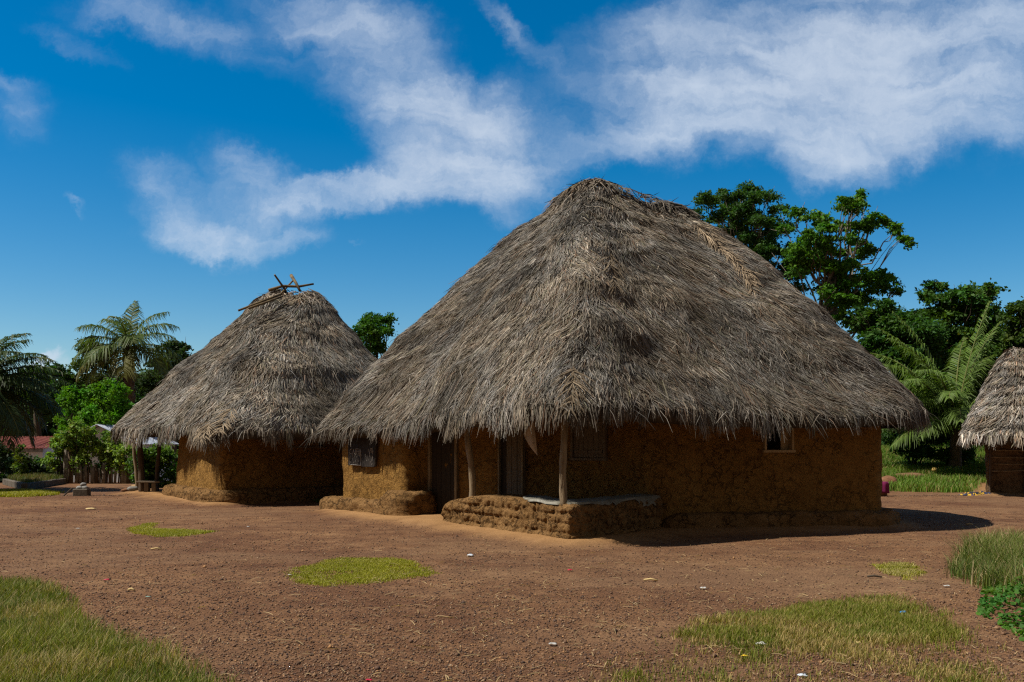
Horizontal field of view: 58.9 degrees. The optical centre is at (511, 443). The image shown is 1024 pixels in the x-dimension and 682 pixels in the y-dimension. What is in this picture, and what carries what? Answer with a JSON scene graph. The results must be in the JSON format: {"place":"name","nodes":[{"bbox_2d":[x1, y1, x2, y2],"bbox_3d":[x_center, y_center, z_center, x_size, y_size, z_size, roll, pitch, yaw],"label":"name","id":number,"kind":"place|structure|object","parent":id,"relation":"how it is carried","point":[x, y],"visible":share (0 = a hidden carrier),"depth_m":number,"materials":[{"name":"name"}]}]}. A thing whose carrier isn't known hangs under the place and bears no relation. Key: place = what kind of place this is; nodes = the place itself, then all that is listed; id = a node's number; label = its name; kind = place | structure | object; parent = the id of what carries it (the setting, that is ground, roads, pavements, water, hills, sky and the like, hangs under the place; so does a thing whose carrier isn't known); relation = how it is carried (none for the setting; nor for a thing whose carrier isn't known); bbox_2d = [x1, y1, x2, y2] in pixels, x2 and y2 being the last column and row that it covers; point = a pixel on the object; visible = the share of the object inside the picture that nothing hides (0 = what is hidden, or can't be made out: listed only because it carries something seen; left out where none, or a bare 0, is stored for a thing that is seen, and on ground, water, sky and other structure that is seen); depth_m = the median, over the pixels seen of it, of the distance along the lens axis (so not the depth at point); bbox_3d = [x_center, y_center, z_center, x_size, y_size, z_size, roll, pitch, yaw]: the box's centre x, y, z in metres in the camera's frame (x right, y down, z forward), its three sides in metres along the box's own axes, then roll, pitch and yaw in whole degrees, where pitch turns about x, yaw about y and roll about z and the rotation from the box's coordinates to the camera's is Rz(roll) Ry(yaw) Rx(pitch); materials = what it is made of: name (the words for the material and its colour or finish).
{"place":"outdoors","nodes":[
{"label":"outdoors","id":0,"kind":"place"},
{"bbox_2d":[0,573,237,681],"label":"grass","id":1,"kind":"structure","parent":0,"point":[48,638],"depth_m":6.64,"materials":[{"name":"green plant"}]},
{"bbox_2d":[0,481,1023,681],"bbox_3d":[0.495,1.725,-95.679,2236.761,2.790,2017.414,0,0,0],"label":"ground","id":2,"kind":"structure","parent":0,"point":[435,523],"depth_m":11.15,"materials":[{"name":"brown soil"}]},
{"bbox_2d":[0,439,15,482],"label":"bush","id":3,"kind":"object","parent":2,"relation":"on","point":[3,451],"visible":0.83,"depth_m":38.01,"materials":[{"name":"green plant"}]},
{"bbox_2d":[0,389,33,435],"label":"tree","id":4,"kind":"object","parent":2,"relation":"on","point":[17,421],"visible":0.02,"depth_m":67.77,"materials":[{"name":"green plant"}]},
{"bbox_2d":[0,452,46,473],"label":"bush","id":5,"kind":"object","parent":2,"relation":"on","point":[34,467],"visible":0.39,"depth_m":41.05,"materials":[{"name":"green plant"}]},
{"bbox_2d":[0,436,62,473],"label":"house","id":6,"kind":"structure","parent":2,"relation":"on","point":[42,446],"depth_m":50.61,"materials":[{"name":"red stone"}]},
{"bbox_2d":[0,488,63,496],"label":"turf","id":7,"kind":"structure","parent":2,"relation":"on","point":[19,492],"depth_m":27.80,"materials":[{"name":"green plant"}]},
{"bbox_2d":[2,478,65,488],"bbox_3d":[-18.610,1.466,35.388,2.110,0.306,8.860,0,0,-36],"label":"raised bed","id":8,"kind":"object","parent":2,"relation":"on","point":[29,485],"visible":0.77,"depth_m":33.03,"materials":[{"name":"concrete"}]},
{"bbox_2d":[10,443,32,474],"bbox_3d":[-19.818,0.765,36.484,0.835,1.583,0.772,0,0,0],"label":"sapling","id":9,"kind":"object","parent":8,"relation":"on","point":[17,464],"visible":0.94,"depth_m":36.44,"materials":[{"name":"green plant"}]},
{"bbox_2d":[7,472,62,482],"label":"grass","id":10,"kind":"structure","parent":8,"relation":"on","point":[29,477],"depth_m":34.79,"materials":[{"name":"green plant"}]},
{"bbox_2d":[0,333,74,455],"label":"oil palm","id":11,"kind":"object","parent":2,"relation":"on","point":[11,408],"visible":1,"depth_m":30.35,"materials":[{"name":"green plant"}]},
{"bbox_2d":[11,362,63,435],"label":"tree","id":12,"kind":"object","parent":2,"relation":"on","point":[47,415],"visible":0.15,"depth_m":61.25,"materials":[{"name":"green plant"}]},
{"bbox_2d":[33,455,56,474],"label":"bush","id":13,"kind":"object","parent":2,"relation":"on","point":[36,458],"visible":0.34,"depth_m":41.64,"materials":[{"name":"green plant"}]},
{"bbox_2d":[39,429,78,475],"bbox_3d":[-18.185,0.527,36.566,1.564,2.274,1.698,0,0,0],"label":"fence bush","id":14,"kind":"object","parent":2,"relation":"on","point":[59,445],"visible":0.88,"depth_m":36.23,"materials":[{"name":"green plant"}]},
{"bbox_2d":[45,362,82,433],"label":"tree","id":15,"kind":"object","parent":2,"relation":"on","point":[63,369],"visible":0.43,"depth_m":64.30,"materials":[{"name":"green plant"}]},
{"bbox_2d":[52,385,96,436],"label":"mango tree","id":16,"kind":"object","parent":2,"relation":"on","point":[69,400],"visible":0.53,"depth_m":47.75,"materials":[{"name":"green plant"}]},
{"bbox_2d":[73,489,90,495],"bbox_3d":[-13.107,1.500,27.626,0.444,0.246,0.306,0,0,-4],"label":"block","id":17,"kind":"object","parent":2,"relation":"on","point":[81,492],"depth_m":27.48,"materials":[{"name":"concrete"}]},
{"bbox_2d":[66,417,99,475],"bbox_3d":[-17.342,0.300,36.506,1.215,2.725,1.697,0,0,-35],"label":"fence bush","id":18,"kind":"object","parent":2,"relation":"on","point":[82,457],"visible":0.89,"depth_m":36.22,"materials":[{"name":"green plant"}]},
{"bbox_2d":[76,382,90,389],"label":"tree","id":19,"kind":"object","parent":2,"relation":"on","point":[82,385],"visible":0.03,"depth_m":69.58,"materials":[{"name":"green plant"}]},
{"bbox_2d":[73,402,112,428],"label":"mango tree","id":20,"kind":"object","parent":2,"relation":"on","point":[89,416],"visible":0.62,"depth_m":44.56,"materials":[{"name":"green plant"}]},
{"bbox_2d":[56,450,131,483],"bbox_3d":[-16.478,0.975,36.303,4.752,1.457,0.966,0,0,13],"label":"stake fence","id":21,"kind":"object","parent":2,"relation":"on","point":[82,476],"visible":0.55,"depth_m":36.16,"materials":[{"name":"brown wood"}]},
{"bbox_2d":[65,333,134,390],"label":"tree","id":22,"kind":"object","parent":2,"relation":"on","point":[84,376],"visible":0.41,"depth_m":65.15,"materials":[{"name":"green plant"}]},
{"bbox_2d":[82,429,119,476],"bbox_3d":[-16.500,0.533,36.636,1.942,2.266,1.531,0,0,0],"label":"fence bush","id":23,"kind":"object","parent":2,"relation":"on","point":[98,449],"visible":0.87,"depth_m":36.28,"materials":[{"name":"green plant"}]},
{"bbox_2d":[78,377,132,424],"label":"mango tree","id":24,"kind":"object","parent":2,"relation":"on","point":[108,396],"visible":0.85,"depth_m":47.67,"materials":[{"name":"green plant"}]},
{"bbox_2d":[104,439,136,475],"bbox_3d":[-15.665,0.739,36.532,1.528,1.856,1.768,0,0,-27],"label":"fence bush","id":25,"kind":"object","parent":2,"relation":"on","point":[122,452],"visible":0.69,"depth_m":36.06,"materials":[{"name":"green plant"}]},
{"bbox_2d":[73,424,178,481],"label":"house","id":26,"kind":"structure","parent":2,"relation":"on","point":[101,428],"depth_m":44.02,"materials":[{"name":"metal"}]},
{"bbox_2d":[70,300,182,402],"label":"coconut palm","id":27,"kind":"object","parent":2,"relation":"on","point":[127,338],"visible":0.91,"depth_m":54.38,"materials":[{"name":"green plant"}]},
{"bbox_2d":[127,486,137,490],"bbox_3d":[-12.108,1.446,28.932,0.351,0.158,0.254,0,0,0],"label":"stone","id":28,"kind":"object","parent":2,"relation":"on","point":[132,488],"visible":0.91,"depth_m":28.84,"materials":[{"name":"grey stone"}]},
{"bbox_2d":[119,378,145,403],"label":"tree","id":29,"kind":"object","parent":2,"relation":"on","point":[139,398],"visible":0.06,"depth_m":72.04,"materials":[{"name":"green plant"}]},
{"bbox_2d":[136,481,162,491],"bbox_3d":[-11.332,1.383,28.350,0.743,0.415,0.314,0,0,0],"label":"plank bench","id":30,"kind":"object","parent":2,"relation":"on","point":[154,486],"visible":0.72,"depth_m":28.24,"materials":[{"name":"brown wood"}]},
{"bbox_2d":[124,443,177,486],"bbox_3d":[-13.018,0.877,33.108,2.180,2.055,1.806,0,0,-26],"label":"bush","id":31,"kind":"object","parent":2,"relation":"on","point":[167,457],"visible":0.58,"depth_m":32.76,"materials":[{"name":"green plant"}]},
{"bbox_2d":[135,339,193,465],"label":"tree","id":32,"kind":"object","parent":2,"relation":"on","point":[146,384],"visible":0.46,"depth_m":68.69,"materials":[{"name":"green plant"}]},
{"bbox_2d":[126,522,219,536],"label":"turf","id":33,"kind":"structure","parent":2,"relation":"on","point":[144,529],"depth_m":16.35,"materials":[{"name":"green plant"}]},
{"bbox_2d":[109,274,377,503],"bbox_3d":[-7.350,-1.769,28.976,9.045,6.999,11.094,0,0,-39],"label":"thatched hut","id":34,"kind":"object","parent":2,"relation":"on","point":[241,406],"visible":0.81,"depth_m":25.20,"materials":[{"name":"brown plant"}]},
{"bbox_2d":[290,441,324,447],"bbox_3d":[-5.724,-0.200,25.318,1.127,0.650,0.110,0,0,-44],"label":"window","id":35,"kind":"structure","parent":34,"relation":"in","point":[320,444],"depth_m":25.38,"materials":[{"name":"brown wood"}]},
{"bbox_2d":[284,556,438,586],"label":"turf","id":36,"kind":"structure","parent":2,"relation":"on","point":[377,567],"depth_m":11.30,"materials":[{"name":"green plant"}]},
{"bbox_2d":[352,311,398,357],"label":"round tree","id":37,"kind":"object","parent":2,"relation":"on","point":[371,330],"visible":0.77,"depth_m":45.50,"materials":[{"name":"green plant"}]},
{"bbox_2d":[2,369,969,461],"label":"wood","id":38,"kind":"object","parent":2,"relation":"on","point":[51,427],"depth_m":79.52,"materials":[{"name":"green plant"}]},
{"bbox_2d":[304,176,934,538],"bbox_3d":[2.117,-1.985,21.326,12.112,7.427,13.374,0,0,-28],"label":"thatched hut","id":39,"kind":"object","parent":2,"relation":"on","point":[651,365],"visible":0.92,"depth_m":16.81,"materials":[{"name":"plant"}]},
{"bbox_2d":[348,438,376,466],"bbox_3d":[-3.387,0.087,20.453,0.072,0.875,1.113,0,0,-43],"label":"window","id":40,"kind":"structure","parent":39,"relation":"in","point":[362,452],"depth_m":20.41,"materials":[{"name":"grey wood"}]},
{"bbox_2d":[428,430,458,513],"bbox_3d":[-1.480,0.603,19.495,0.840,1.995,0.090,0,0,38],"label":"door","id":41,"kind":"structure","parent":39,"relation":"in","point":[443,481],"depth_m":19.52,"materials":[{"name":"brown wood"}]},
{"bbox_2d":[498,422,524,494],"bbox_3d":[-0.013,0.562,18.348,0.650,2.055,0.090,0,0,38],"label":"door","id":42,"kind":"structure","parent":39,"relation":"in","point":[511,449],"depth_m":18.36,"materials":[{"name":"brown wood"}]},
{"bbox_2d":[523,420,537,454],"bbox_3d":[0.292,-0.098,15.512,0.261,0.601,0.151,0,0,30],"label":"rag","id":43,"kind":"object","parent":39,"relation":"hanging from","point":[530,438],"visible":0.97,"depth_m":15.48,"materials":[{"name":"brown fabric"}]},
{"bbox_2d":[569,418,607,460],"bbox_3d":[1.456,-0.075,17.218,0.829,0.800,0.110,0,0,38],"label":"window","id":44,"kind":"structure","parent":39,"relation":"in","point":[591,445],"depth_m":17.18,"materials":[{"name":"brown wood"}]},
{"bbox_2d":[762,428,795,452],"bbox_3d":[4.937,-0.190,16.849,0.640,0.720,0.172,0,0,-11],"label":"window","id":45,"kind":"structure","parent":39,"relation":"in","point":[787,447],"depth_m":16.84,"materials":[{"name":"brown wood"}]},
{"bbox_2d":[690,180,809,292],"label":"tall tree","id":46,"kind":"object","parent":2,"relation":"on","point":[742,215],"visible":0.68,"depth_m":50.79,"materials":[{"name":"green plant"}]},
{"bbox_2d":[771,187,918,336],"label":"tall tree","id":47,"kind":"object","parent":2,"relation":"on","point":[833,289],"visible":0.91,"depth_m":46.18,"materials":[{"name":"green plant"}]},
{"bbox_2d":[867,574,881,577],"bbox_3d":[4.285,1.567,10.714,0.168,0.037,0.033,0,0,19],"label":"stick","id":48,"kind":"object","parent":2,"relation":"on","point":[874,575],"visible":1,"depth_m":10.71,"materials":[{"name":"brown wood"}]},
{"bbox_2d":[882,475,897,482],"bbox_3d":[13.181,1.362,31.802,0.616,0.481,0.585,0,0,0],"label":"stone","id":49,"kind":"object","parent":2,"relation":"on","point":[887,478],"visible":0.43,"depth_m":31.62,"materials":[{"name":"brown stone"}]},
{"bbox_2d":[869,561,927,579],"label":"turf","id":50,"kind":"structure","parent":2,"relation":"on","point":[897,569],"depth_m":11.34,"materials":[{"name":"green plant"}]},
{"bbox_2d":[840,295,963,430],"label":"leafy tree","id":51,"kind":"object","parent":2,"relation":"on","point":[931,336],"visible":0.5,"depth_m":42.74,"materials":[{"name":"green plant"}]},
{"bbox_2d":[894,473,923,476],"bbox_3d":[14.871,1.233,33.988,1.244,0.278,0.835,0,0,0],"label":"soil mound","id":52,"kind":"object","parent":2,"relation":"on","point":[914,474],"visible":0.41,"depth_m":33.73,"materials":[{"name":"brown soil"}]},
{"bbox_2d":[885,428,937,465],"bbox_3d":[15.992,0.222,36.006,2.330,1.833,1.574,0,0,0],"label":"bush","id":53,"kind":"object","parent":2,"relation":"on","point":[920,450],"visible":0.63,"depth_m":35.88,"materials":[{"name":"green plant"}]},
{"bbox_2d":[897,372,947,434],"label":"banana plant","id":54,"kind":"object","parent":2,"relation":"on","point":[914,390],"visible":0.07,"depth_m":40.63,"materials":[{"name":"green plant"}]},
{"bbox_2d":[881,426,974,444],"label":"bush","id":55,"kind":"object","parent":2,"relation":"on","point":[886,435],"visible":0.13,"depth_m":44.38,"materials":[{"name":"green plant"}]},
{"bbox_2d":[872,301,1003,470],"bbox_3d":[17.348,-2.212,35.648,7.463,6.890,6.368,0,0,0],"label":"coconut palm","id":56,"kind":"object","parent":2,"relation":"on","point":[949,409],"visible":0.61,"depth_m":35.21,"materials":[{"name":"green plant"}]},
{"bbox_2d":[930,440,977,465],"bbox_3d":[17.632,0.472,35.972,1.402,1.319,2.296,0,0,42],"label":"bush","id":57,"kind":"object","parent":2,"relation":"on","point":[941,455],"visible":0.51,"depth_m":35.78,"materials":[{"name":"green plant"}]},
{"bbox_2d":[907,277,1010,412],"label":"leafy tree","id":58,"kind":"object","parent":2,"relation":"on","point":[950,307],"visible":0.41,"depth_m":44.95,"materials":[{"name":"green plant"}]},
{"bbox_2d":[941,440,984,447],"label":"bush","id":59,"kind":"object","parent":2,"relation":"on","point":[949,440],"visible":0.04,"depth_m":42.26,"materials":[{"name":"green plant"}]},
{"bbox_2d":[959,491,989,495],"bbox_3d":[14.238,1.518,27.725,1.048,0.134,0.570,0,0,0],"label":"cloth","id":60,"kind":"object","parent":2,"relation":"on","point":[974,493],"visible":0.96,"depth_m":27.61,"materials":[{"name":"yellow fabric"}]},
{"bbox_2d":[956,346,1023,492],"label":"thatched hut","id":61,"kind":"object","parent":2,"relation":"on","point":[993,423],"visible":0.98,"depth_m":27.72,"materials":[{"name":"grey plant"}]},
{"bbox_2d":[976,559,1023,640],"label":"creeper","id":62,"kind":"object","parent":2,"relation":"on","point":[989,608],"visible":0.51,"depth_m":8.28,"materials":[{"name":"green plant"}]},
{"bbox_2d":[990,296,1023,363],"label":"leafy tree","id":63,"kind":"object","parent":2,"relation":"on","point":[1012,336],"visible":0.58,"depth_m":41.53,"materials":[{"name":"green plant"}]},
{"bbox_3d":[11.294,1.457,27.781,0.403,0.528,0.403,0,0,0],"label":"stone","id":64,"kind":"object","parent":2,"relation":"on","visible":0},
{"bbox_2d":[882,481,889,493],"bbox_3d":[11.329,1.345,27.658,0.444,0.361,0.252,0,0,-38],"label":"cloth","id":65,"kind":"object","parent":64,"relation":"on","point":[885,486],"visible":0.56,"depth_m":27.55,"materials":[{"name":"purple fabric"}]},
{"bbox_2d":[0,0,1023,433],"label":"sky","id":66,"kind":"structure","parent":0,"point":[175,157],"materials":[{"name":"blue"}]},
{"bbox_2d":[576,591,1023,681],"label":"grass","id":67,"kind":"structure","parent":0,"point":[836,619],"depth_m":7.37,"materials":[{"name":"green plant"}]},
{"bbox_2d":[881,444,986,492],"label":"grass","id":68,"kind":"structure","parent":0,"point":[966,478],"depth_m":34.06,"materials":[{"name":"green plant"}]},
{"bbox_2d":[939,524,1023,604],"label":"grass","id":69,"kind":"structure","parent":0,"point":[992,559],"depth_m":10.82,"materials":[{"name":"green plant"}]}
]}

